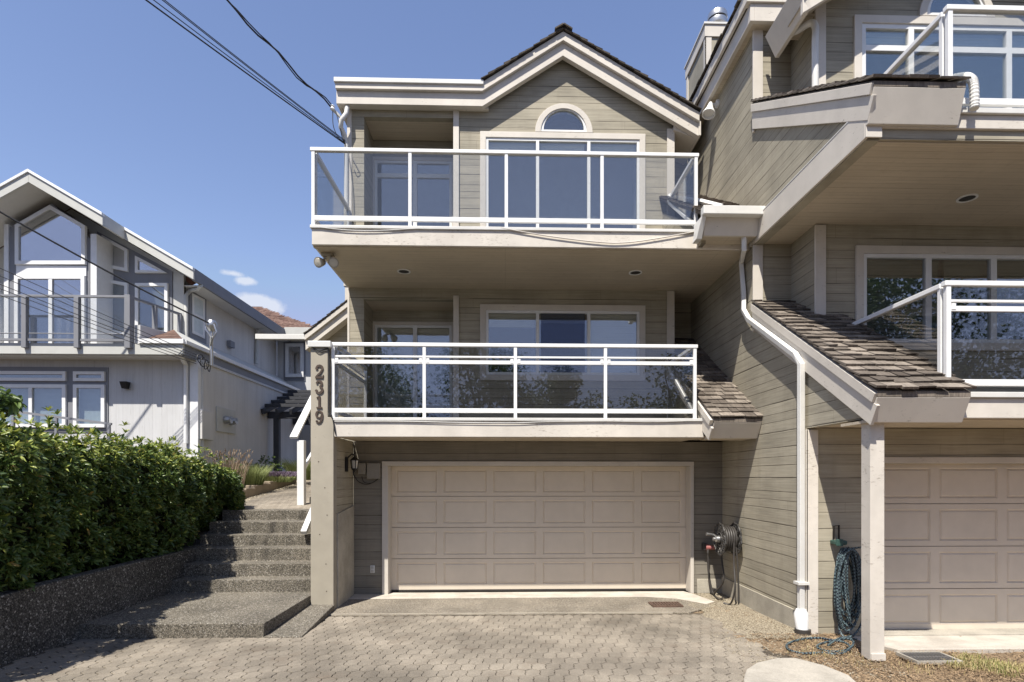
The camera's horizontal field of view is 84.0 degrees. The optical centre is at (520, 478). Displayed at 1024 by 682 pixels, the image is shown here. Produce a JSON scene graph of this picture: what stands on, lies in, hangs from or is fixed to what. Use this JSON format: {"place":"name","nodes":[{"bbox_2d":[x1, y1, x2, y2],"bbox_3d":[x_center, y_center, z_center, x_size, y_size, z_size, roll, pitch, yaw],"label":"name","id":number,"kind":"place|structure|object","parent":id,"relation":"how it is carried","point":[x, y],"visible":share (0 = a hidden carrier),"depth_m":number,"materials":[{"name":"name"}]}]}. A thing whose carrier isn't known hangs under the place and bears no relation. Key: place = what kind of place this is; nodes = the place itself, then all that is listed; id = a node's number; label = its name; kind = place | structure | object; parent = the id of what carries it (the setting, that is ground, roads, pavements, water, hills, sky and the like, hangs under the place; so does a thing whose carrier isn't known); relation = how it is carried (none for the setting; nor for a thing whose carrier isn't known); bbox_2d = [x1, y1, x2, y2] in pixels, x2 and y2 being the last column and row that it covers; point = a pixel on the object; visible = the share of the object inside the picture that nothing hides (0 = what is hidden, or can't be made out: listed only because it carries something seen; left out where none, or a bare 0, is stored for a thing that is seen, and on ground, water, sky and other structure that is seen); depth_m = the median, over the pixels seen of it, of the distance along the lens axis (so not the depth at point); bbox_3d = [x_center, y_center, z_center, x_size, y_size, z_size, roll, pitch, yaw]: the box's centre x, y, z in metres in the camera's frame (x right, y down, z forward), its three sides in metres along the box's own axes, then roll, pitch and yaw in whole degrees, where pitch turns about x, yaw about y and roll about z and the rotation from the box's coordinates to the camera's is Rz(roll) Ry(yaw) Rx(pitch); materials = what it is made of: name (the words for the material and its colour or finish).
{"place":"outdoors","nodes":[
{"label":"outdoors","id":0,"kind":"place"},
{"bbox_2d":[150,486,244,555],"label":"bank","id":1,"kind":"structure","parent":0,"point":[207,530],"depth_m":9.47,"materials":[{"name":"soil"}]},
{"bbox_2d":[11,411,111,440],"bbox_3d":[-10.192,-0.603,12.329,2.612,1.867,0.050,0,0,-2],"label":"garden handrail","id":2,"kind":"object","parent":1,"relation":"on","point":[69,418],"visible":0.33,"depth_m":12.31,"materials":[{"name":"grey metal"}]},
{"bbox_2d":[0,406,246,593],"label":"laurel hedge","id":3,"kind":"object","parent":1,"relation":"on","point":[68,507],"visible":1,"depth_m":6.83,"materials":[{"name":"green plant"}]},
{"bbox_2d":[0,386,26,421],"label":"young shrub","id":4,"kind":"object","parent":3,"relation":"on","point":[11,404],"visible":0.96,"depth_m":5.42,"materials":[{"name":"green plant"}]},
{"bbox_2d":[0,169,311,472],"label":"grey house","id":5,"kind":"structure","parent":1,"relation":"on","point":[68,368],"depth_m":13.09,"materials":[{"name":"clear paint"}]},
{"bbox_2d":[0,283,2,342],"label":"sliding door","id":6,"kind":"structure","parent":5,"relation":"in","point":[1,291],"depth_m":13.57,"materials":[{"name":"mirror"}]},
{"bbox_2d":[0,371,66,380],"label":"window","id":7,"kind":"structure","parent":5,"relation":"in","point":[4,375],"depth_m":12.80,"materials":[{"name":"white glass"}]},
{"bbox_2d":[0,384,66,427],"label":"window","id":8,"kind":"structure","parent":5,"relation":"in","point":[35,396],"depth_m":12.93,"materials":[{"name":"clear glass"}]},
{"bbox_2d":[14,275,85,342],"bbox_3d":[-10.793,-3.641,13.063,1.576,2.028,0.080,0,0,-2],"label":"sliding door","id":9,"kind":"structure","parent":5,"relation":"in","point":[50,278],"depth_m":13.03,"materials":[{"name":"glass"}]},
{"bbox_2d":[15,205,88,264],"bbox_3d":[-10.781,-5.573,13.108,1.576,1.368,0.170,0,0,-2],"label":"gable window","id":10,"kind":"structure","parent":5,"relation":"in","point":[84,231],"depth_m":13.03,"materials":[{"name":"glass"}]},
{"bbox_2d":[73,371,105,380],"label":"window","id":11,"kind":"structure","parent":5,"relation":"in","point":[83,375],"depth_m":12.83,"materials":[{"name":"white glass"}]},
{"bbox_2d":[73,384,105,427],"bbox_3d":[-9.740,-1.627,12.906,0.695,0.968,0.170,0,0,-2],"label":"window","id":12,"kind":"structure","parent":5,"relation":"in","point":[89,400],"depth_m":12.96,"materials":[{"name":"clear glass"}]},
{"bbox_2d":[0,284,194,358],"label":"power cable","id":13,"kind":"object","parent":5,"relation":"attached to","point":[94,321],"visible":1,"depth_m":11.52,"materials":[{"name":"black rubber"}]},
{"bbox_2d":[0,268,195,354],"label":"power cable","id":14,"kind":"object","parent":5,"relation":"attached to","point":[96,311],"visible":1,"depth_m":11.53,"materials":[{"name":"black rubber"}]},
{"bbox_2d":[0,276,195,356],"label":"power cable","id":15,"kind":"object","parent":5,"relation":"attached to","point":[94,315],"visible":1,"depth_m":11.53,"materials":[{"name":"black rubber"}]},
{"bbox_2d":[0,295,195,363],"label":"power cable","id":16,"kind":"object","parent":5,"relation":"attached to","point":[94,329],"visible":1,"depth_m":11.51,"materials":[{"name":"black rubber"}]},
{"bbox_2d":[0,288,195,361],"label":"power cable","id":17,"kind":"object","parent":5,"relation":"attached to","point":[94,324],"visible":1,"depth_m":11.51,"materials":[{"name":"black rubber"}]},
{"bbox_2d":[0,211,208,323],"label":"power cable","id":18,"kind":"object","parent":5,"relation":"attached to","point":[20,223],"visible":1,"depth_m":11.65,"materials":[{"name":"black rubber"}]},
{"bbox_2d":[102,235,128,271],"bbox_3d":[-9.713,-5.380,13.642,0.605,0.868,0.080,0,0,-2],"label":"window","id":19,"kind":"structure","parent":5,"relation":"in","point":[126,252],"depth_m":13.61,"materials":[{"name":"glass"}]},
{"bbox_2d":[112,280,128,334],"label":"window","id":20,"kind":"structure","parent":5,"relation":"in","point":[126,286],"depth_m":13.61,"materials":[{"name":"white glass"}]},
{"bbox_2d":[119,381,130,388],"bbox_3d":[-8.908,-2.098,12.824,0.158,0.160,0.178,0,0,-2],"label":"wall lamp","id":21,"kind":"object","parent":5,"relation":"attached to","point":[125,384],"visible":1,"depth_m":12.76,"materials":[{"name":"metal"}]},
{"bbox_2d":[135,256,165,272],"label":"window","id":22,"kind":"structure","parent":5,"relation":"in","point":[137,259],"depth_m":13.62,"materials":[{"name":"glass"}]},
{"bbox_2d":[135,283,168,331],"bbox_3d":[-8.852,-3.718,13.666,0.769,1.926,0.080,0,0,-2],"label":"window","id":23,"kind":"structure","parent":5,"relation":"in","point":[166,286],"depth_m":13.63,"materials":[{"name":"white wood"}]},
{"bbox_2d":[188,292,205,343],"bbox_3d":[-8.141,-4.020,14.355,0.060,1.431,0.795,0,0,-2],"label":"side window","id":24,"kind":"structure","parent":5,"relation":"in","point":[196,303],"depth_m":14.28,"materials":[{"name":"white glass"}]},
{"bbox_2d":[197,354,210,371],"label":"cable coils","id":25,"kind":"object","parent":5,"relation":"attached to","point":[208,362],"visible":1,"depth_m":12.89,"materials":[{"name":"black rubber"}]},
{"bbox_2d":[285,343,303,376],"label":"window","id":26,"kind":"structure","parent":5,"relation":"in","point":[287,345],"depth_m":19.31,"materials":[{"name":"glass"}]},
{"bbox_2d":[201,449,252,485],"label":"ornamental grass","id":27,"kind":"object","parent":1,"relation":"on","point":[233,465],"depth_m":12.09,"materials":[{"name":"brown plant"}]},
{"bbox_2d":[222,480,310,509],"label":"path","id":28,"kind":"structure","parent":0,"point":[284,498],"depth_m":11.50,"materials":[{"name":"beige gravel"}]},
{"bbox_2d":[0,0,736,326],"label":"sky","id":29,"kind":"structure","parent":0,"point":[115,104],"materials":[{"name":"blue"}]},
{"bbox_2d":[0,613,801,681],"bbox_3d":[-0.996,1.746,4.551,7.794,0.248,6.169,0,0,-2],"label":"driveway","id":30,"kind":"structure","parent":0,"point":[678,643],"depth_m":5.74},
{"bbox_2d":[80,509,310,638],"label":"front steps","id":31,"kind":"structure","parent":30,"relation":"on","point":[247,573],"depth_m":8.18,"materials":[{"name":"grey concrete"}]},
{"bbox_2d":[264,605,333,637],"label":"sloped kerb","id":32,"kind":"structure","parent":30,"relation":"on","point":[303,622],"depth_m":7.02,"materials":[{"name":"grey concrete"}]},
{"bbox_2d":[330,612,672,615],"bbox_3d":[-0.260,1.861,7.766,4.700,0.039,0.040,0,0,-2],"label":"apron edge","id":33,"kind":"object","parent":30,"relation":"on","point":[386,614],"visible":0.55,"depth_m":7.75,"materials":[{"name":"grey concrete"}]},
{"bbox_2d":[331,597,709,613],"bbox_3d":[0.074,1.888,8.340,5.400,0.084,1.130,0,0,-2],"label":"apron","id":34,"kind":"object","parent":30,"relation":"on","point":[508,605],"visible":0.65,"depth_m":8.24,"materials":[{"name":"beige concrete"}]},
{"bbox_2d":[349,591,713,603],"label":"garage sill","id":35,"kind":"structure","parent":34,"relation":"on","point":[684,595],"depth_m":8.91,"materials":[{"name":"concrete"}]},
{"bbox_2d":[648,602,683,606],"bbox_3d":[2.106,1.838,8.259,0.440,0.032,0.270,0,0,-2],"label":"drain grate","id":36,"kind":"object","parent":34,"relation":"on","point":[665,604],"visible":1,"depth_m":8.21,"materials":[{"name":"metal"}]},
{"bbox_2d":[334,611,709,615],"bbox_3d":[0.044,1.845,7.758,5.104,0.010,0.224,0,0,-2],"label":"apron grit","id":37,"kind":"object","parent":30,"relation":"on","point":[533,613],"visible":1,"depth_m":7.71,"materials":[{"name":"gravel"}]},
{"bbox_2d":[744,658,855,681],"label":"stepping slab","id":38,"kind":"structure","parent":30,"relation":"on","point":[786,670],"depth_m":5.04,"materials":[{"name":"beige concrete"}]},
{"bbox_2d":[183,531,705,594],"bbox_3d":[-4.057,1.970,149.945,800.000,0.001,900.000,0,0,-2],"label":"ground","id":39,"kind":"structure","parent":0,"point":[196,540],"depth_m":9.88,"materials":[{"name":"concrete"}]},
{"bbox_2d":[0,543,207,665],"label":"retaining wall","id":40,"kind":"structure","parent":39,"relation":"on","point":[51,614],"depth_m":6.30,"materials":[{"name":"grey concrete"}]},
{"bbox_2d":[695,595,1023,681],"bbox_3d":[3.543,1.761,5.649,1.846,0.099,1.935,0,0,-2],"label":"wood chips","id":41,"kind":"object","parent":0,"point":[882,674],"visible":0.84,"depth_m":5.30,"materials":[{"name":"brown soil"}]},
{"bbox_2d":[255,22,810,635],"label":"townhouse","id":42,"kind":"structure","parent":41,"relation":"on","point":[603,372],"depth_m":9.35,"materials":[{"name":"beige"}]},
{"bbox_2d":[145,0,344,143],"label":"power cable","id":43,"kind":"object","parent":42,"relation":"attached to","point":[149,2],"visible":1,"depth_m":8.10,"materials":[{"name":"black rubber"}]},
{"bbox_2d":[153,0,344,142],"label":"power cable","id":44,"kind":"object","parent":42,"relation":"attached to","point":[244,68],"visible":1,"depth_m":8.14,"materials":[{"name":"black rubber"}]},
{"bbox_2d":[162,0,344,141],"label":"power cable","id":45,"kind":"object","parent":42,"relation":"attached to","point":[249,68],"visible":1,"depth_m":8.11,"materials":[{"name":"black rubber"}]},
{"bbox_2d":[164,0,345,140],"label":"power cable","id":46,"kind":"object","parent":42,"relation":"attached to","point":[248,66],"visible":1,"depth_m":8.07,"materials":[{"name":"black rubber"}]},
{"bbox_2d":[312,347,336,437],"bbox_3d":[-2.737,-1.198,7.943,0.330,1.263,0.056,0,0,-10],"label":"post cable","id":47,"kind":"object","parent":42,"relation":"attached to","point":[329,384],"visible":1,"depth_m":7.95,"materials":[{"name":"black rubber"}]},
{"bbox_2d":[314,252,338,267],"bbox_3d":[-2.816,-3.162,8.294,0.364,0.228,0.210,0,0,-2],"label":"flood light","id":48,"kind":"object","parent":42,"relation":"attached to","point":[333,262],"visible":1,"depth_m":8.23,"materials":[{"name":"beige paint"}]},
{"bbox_2d":[330,104,340,117],"bbox_3d":[-3.121,-6.228,9.693,0.243,0.193,0.078,0,0,-33],"label":"service bracket","id":49,"kind":"object","parent":42,"relation":"attached to","point":[332,107],"visible":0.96,"depth_m":9.65,"materials":[{"name":"white metal"}]},
{"bbox_2d":[227,0,330,106],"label":"power cable","id":50,"kind":"object","parent":49,"relation":"attached to","point":[259,36],"visible":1,"depth_m":8.79,"materials":[{"name":"black rubber"}]},
{"bbox_2d":[226,0,331,104],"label":"power cable","id":51,"kind":"object","parent":49,"relation":"attached to","point":[278,53],"visible":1,"depth_m":8.74,"materials":[{"name":"black rubber"}]},
{"bbox_2d":[332,111,342,137],"bbox_3d":[-3.084,-5.989,9.671,0.219,0.553,0.084,0,0,-22],"label":"drip loop","id":52,"kind":"object","parent":49,"relation":"hanging from","point":[333,124],"visible":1,"depth_m":9.64,"materials":[{"name":"black rubber"}]},
{"bbox_2d":[345,454,358,471],"bbox_3d":[-2.531,-0.230,8.573,0.206,0.276,0.145,0,0,-2],"label":"wall lantern","id":53,"kind":"object","parent":42,"relation":"attached to","point":[354,461],"depth_m":8.53,"materials":[{"name":"brown metal"}]},
{"bbox_2d":[345,144,358,221],"bbox_3d":[-2.891,-5.065,9.773,0.238,1.313,0.039,0,0,-9],"label":"wall cable","id":54,"kind":"object","parent":42,"relation":"attached to","point":[351,180],"depth_m":9.77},
{"bbox_2d":[353,442,380,484],"bbox_3d":[-2.430,-0.231,8.967,0.432,0.671,0.099,0,0,-2],"label":"utility box","id":55,"kind":"object","parent":42,"relation":"attached to","point":[372,470],"visible":0.94,"depth_m":8.95,"materials":[{"name":"grey metal"}]},
{"bbox_2d":[370,565,374,572],"bbox_3d":[-2.345,1.443,9.008,0.070,0.120,0.021,0,0,-2],"label":"electrical outlet","id":56,"kind":"object","parent":42,"relation":"attached to","point":[372,568],"visible":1,"depth_m":9.01,"materials":[{"name":"white plastic"}]},
{"bbox_2d":[314,226,487,230],"bbox_3d":[-1.583,-3.501,7.980,2.605,0.085,0.012,0,0,-2],"label":"fascia cable","id":57,"kind":"object","parent":42,"relation":"attached to","point":[398,229],"visible":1,"depth_m":7.97,"materials":[{"name":"grey plastic"}]},
{"bbox_2d":[397,269,410,273],"bbox_3d":[-1.846,-3.271,9.005,0.210,0.013,0.210,0,0,-2],"label":"recessed light","id":58,"kind":"object","parent":42,"relation":"attached to","point":[403,271],"visible":1,"depth_m":9.01,"materials":[{"name":"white metal"}]},
{"bbox_2d":[373,321,452,417],"bbox_3d":[-1.985,-1.855,10.760,1.536,2.050,0.580,0,0,-2],"label":"sliding door","id":59,"kind":"structure","parent":42,"relation":"in","point":[394,385],"depth_m":10.57,"materials":[{"name":"clear glass"}]},
{"bbox_2d":[373,156,452,225],"bbox_3d":[-1.985,-4.730,10.760,1.536,2.360,0.580,0,0,-2],"label":"sliding door","id":60,"kind":"structure","parent":42,"relation":"in","point":[432,177],"depth_m":11.03,"materials":[{"name":"white plastic"}]},
{"bbox_2d":[334,421,682,422],"bbox_3d":[-0.018,-0.797,8.023,5.168,0.048,0.010,0,0,-2],"label":"fascia cable","id":61,"kind":"object","parent":42,"relation":"attached to","point":[533,422],"visible":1,"depth_m":8.03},
{"bbox_2d":[382,461,693,593],"bbox_3d":[0.292,0.792,9.211,4.978,2.116,0.310,0,0,-2],"label":"garage door","id":62,"kind":"structure","parent":42,"relation":"in","point":[448,526],"depth_m":9.31,"materials":[{"name":"beige paint"}]},
{"bbox_2d":[480,304,644,380],"bbox_3d":[0.731,-2.352,10.164,2.879,1.317,0.580,0,0,-2],"label":"window","id":63,"kind":"structure","parent":42,"relation":"in","point":[499,323],"depth_m":10.00,"materials":[{"name":"clear glass"}]},
{"bbox_2d":[480,131,644,228],"bbox_3d":[0.731,-4.826,10.164,2.879,2.352,0.580,0,0,-2],"label":"window","id":64,"kind":"structure","parent":42,"relation":"in","point":[538,186],"depth_m":10.43,"materials":[{"name":"white plastic"}]},
{"bbox_2d":[535,103,592,132],"bbox_3d":[0.749,-6.257,10.049,1.002,0.501,0.350,0,0,-2],"label":"arched window","id":65,"kind":"structure","parent":42,"relation":"in","point":[558,125],"depth_m":9.89,"materials":[{"name":"white plastic"}]},
{"bbox_2d":[501,227,693,243],"bbox_3d":[1.159,-3.429,8.054,2.882,0.212,0.016,0,0,-2],"label":"fascia cable","id":66,"kind":"object","parent":42,"relation":"attached to","point":[598,241],"visible":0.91,"depth_m":8.05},
{"bbox_2d":[629,270,641,274],"bbox_3d":[1.829,-3.271,9.055,0.210,0.013,0.210,0,0,-2],"label":"recessed light","id":67,"kind":"object","parent":42,"relation":"attached to","point":[635,272],"visible":1,"depth_m":9.05,"materials":[{"name":"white metal"}]},
{"bbox_2d":[702,543,714,553],"bbox_3d":[3.010,1.116,9.085,0.193,0.160,0.159,0,0,-2],"label":"garden tap","id":68,"kind":"object","parent":42,"relation":"attached to","point":[707,547],"visible":0.85,"depth_m":9.02,"materials":[{"name":"red metal"}]},
{"bbox_2d":[688,593,811,638],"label":"gravel","id":69,"kind":"structure","parent":41,"relation":"on","point":[764,622],"depth_m":7.41,"materials":[{"name":"beige gravel"}]},
{"bbox_2d":[710,632,909,677],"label":"scattered gravel","id":70,"kind":"structure","parent":41,"relation":"on","point":[794,654],"depth_m":5.82,"materials":[{"name":"brown gravel"}]},
{"bbox_2d":[684,0,1023,660],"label":"townhouse","id":71,"kind":"structure","parent":41,"relation":"on","point":[856,148],"depth_m":6.86,"materials":[{"name":"beige"}]},
{"bbox_2d":[702,99,718,119],"bbox_3d":[3.111,-6.066,9.311,0.277,0.312,0.222,0,0,-2],"label":"spot light","id":72,"kind":"object","parent":71,"relation":"attached to","point":[708,112],"visible":1,"depth_m":9.32,"materials":[{"name":"white plastic"}]},
{"bbox_2d":[706,522,742,555],"bbox_3d":[3.045,0.909,8.491,0.452,0.510,0.512,0,0,-2],"label":"hose reel","id":73,"kind":"object","parent":71,"relation":"attached to","point":[717,539],"visible":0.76,"depth_m":8.43,"materials":[{"name":"metal"}]},
{"bbox_2d":[707,526,738,604],"bbox_3d":[3.071,1.287,8.616,0.222,1.136,0.875,0,0,-2],"label":"garden hose","id":74,"kind":"object","parent":73,"relation":"hanging from","point":[731,538],"visible":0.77,"depth_m":8.33,"materials":[{"name":"black rubber"}]},
{"bbox_2d":[830,525,846,545],"bbox_3d":[3.663,0.658,6.541,0.140,0.234,0.139,0,0,-2],"label":"hose hanger","id":75,"kind":"object","parent":71,"relation":"attached to","point":[839,542],"visible":1,"depth_m":6.52,"materials":[{"name":"green plastic"}]},
{"bbox_2d":[785,546,860,654],"bbox_3d":[3.359,1.285,6.121,1.361,1.022,0.533,0,0,-34],"label":"garden hose","id":76,"kind":"object","parent":75,"relation":"hanging from","point":[853,608],"visible":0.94,"depth_m":6.44,"materials":[{"name":"green rubber"}]},
{"bbox_2d":[853,14,1023,107],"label":"window","id":77,"kind":"structure","parent":71,"relation":"in","point":[991,49],"depth_m":7.45,"materials":[{"name":"white plastic"}]},
{"bbox_2d":[855,245,1023,350],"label":"window","id":78,"kind":"structure","parent":71,"relation":"in","point":[885,276],"depth_m":7.47,"materials":[{"name":"clear glass"}]},
{"bbox_2d":[884,457,1023,628],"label":"garage door","id":79,"kind":"structure","parent":71,"relation":"in","point":[954,533],"depth_m":6.78,"materials":[{"name":"paint"}]},
{"bbox_2d":[918,0,994,17],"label":"arched window","id":80,"kind":"structure","parent":71,"relation":"in","point":[925,9],"depth_m":7.40,"materials":[{"name":"white plastic"}]},
{"bbox_2d":[956,193,978,202],"bbox_3d":[5.235,-3.280,6.669,0.210,0.013,0.210,0,0,-2],"label":"recessed light","id":81,"kind":"object","parent":71,"relation":"attached to","point":[967,198],"visible":1,"depth_m":6.66,"materials":[{"name":"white metal"}]},
{"bbox_2d":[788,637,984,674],"bbox_3d":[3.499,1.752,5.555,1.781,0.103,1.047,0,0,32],"label":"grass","id":82,"kind":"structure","parent":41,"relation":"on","point":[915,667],"depth_m":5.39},
{"bbox_2d":[896,651,962,664],"bbox_3d":[3.962,1.745,5.526,0.440,0.032,0.300,0,0,-2],"label":"drain grate","id":83,"kind":"object","parent":41,"relation":"on","point":[923,657],"visible":0.98,"depth_m":5.51,"materials":[{"name":"grey metal"}]},
{"bbox_2d":[847,628,1023,635],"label":"garage sill","id":84,"kind":"structure","parent":41,"relation":"on","point":[952,632],"depth_m":6.60,"materials":[{"name":"beige concrete"}]},
{"bbox_2d":[851,635,1023,653],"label":"apron","id":85,"kind":"object","parent":41,"relation":"on","point":[980,643],"visible":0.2,"depth_m":6.08,"materials":[{"name":"concrete"}]},
{"bbox_2d":[899,649,1023,681],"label":"wood chips","id":86,"kind":"object","parent":41,"relation":"on","point":[990,665],"visible":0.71,"depth_m":5.29,"materials":[{"name":"brown wood"}]},
{"bbox_2d":[946,651,1023,680],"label":"grass","id":87,"kind":"structure","parent":41,"relation":"on","point":[992,661],"depth_m":5.28,"materials":[{"name":"plant"}]},
{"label":"path bed","id":88,"kind":"structure","parent":0,"visible":0},
{"bbox_2d":[205,455,247,486],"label":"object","id":89,"kind":"object","parent":88,"relation":"on","point":[231,459],"visible":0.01,"depth_m":13.02,"materials":[{"name":"plant"}]},
{"bbox_2d":[243,455,285,474],"bbox_3d":[-7.014,-0.116,15.391,1.686,1.023,1.657,0,0,-41],"label":"hedge","id":90,"kind":"object","parent":88,"relation":"on","point":[269,462],"visible":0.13,"depth_m":15.35,"materials":[{"name":"green plant"}]},
{"bbox_2d":[242,480,295,497],"bbox_3d":[-5.948,0.276,13.101,0.250,0.631,4.229,0,0,-4],"label":"planter edging","id":91,"kind":"object","parent":88,"relation":"on","point":[253,490],"visible":0.22,"depth_m":12.95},
{"bbox_2d":[229,463,271,484],"bbox_3d":[-6.061,-0.103,12.735,1.219,0.506,1.144,0,0,-2],"label":"lavender","id":92,"kind":"object","parent":91,"relation":"on","point":[255,476],"visible":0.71,"depth_m":12.62,"materials":[{"name":"green plant"}]},
{"bbox_2d":[265,471,296,481],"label":"flowers","id":93,"kind":"object","parent":88,"relation":"on","point":[277,476],"visible":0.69,"depth_m":13.65,"materials":[{"name":"purple plant"}]},
{"bbox_2d":[261,390,310,471],"bbox_3d":[-6.320,-1.228,17.735,2.600,3.357,2.848,0,0,-2],"label":"pergola","id":94,"kind":"object","parent":88,"relation":"on","point":[292,399],"visible":0.25,"depth_m":16.75,"materials":[{"name":"black wood"}]},
{"bbox_2d":[279,456,310,479],"bbox_3d":[-5.665,-0.253,14.862,1.442,0.605,1.424,0,0,-2],"label":"lavender","id":95,"kind":"object","parent":88,"relation":"on","point":[288,467],"visible":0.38,"depth_m":14.52,"materials":[{"name":"green plant"}]},
{"bbox_2d":[290,395,310,533],"bbox_3d":[-4.097,-0.461,10.730,0.492,2.713,3.640,0,0,-20],"label":"stair handrail","id":96,"kind":"object","parent":88,"relation":"on","point":[303,462],"visible":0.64,"depth_m":10.83,"materials":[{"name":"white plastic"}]}
]}

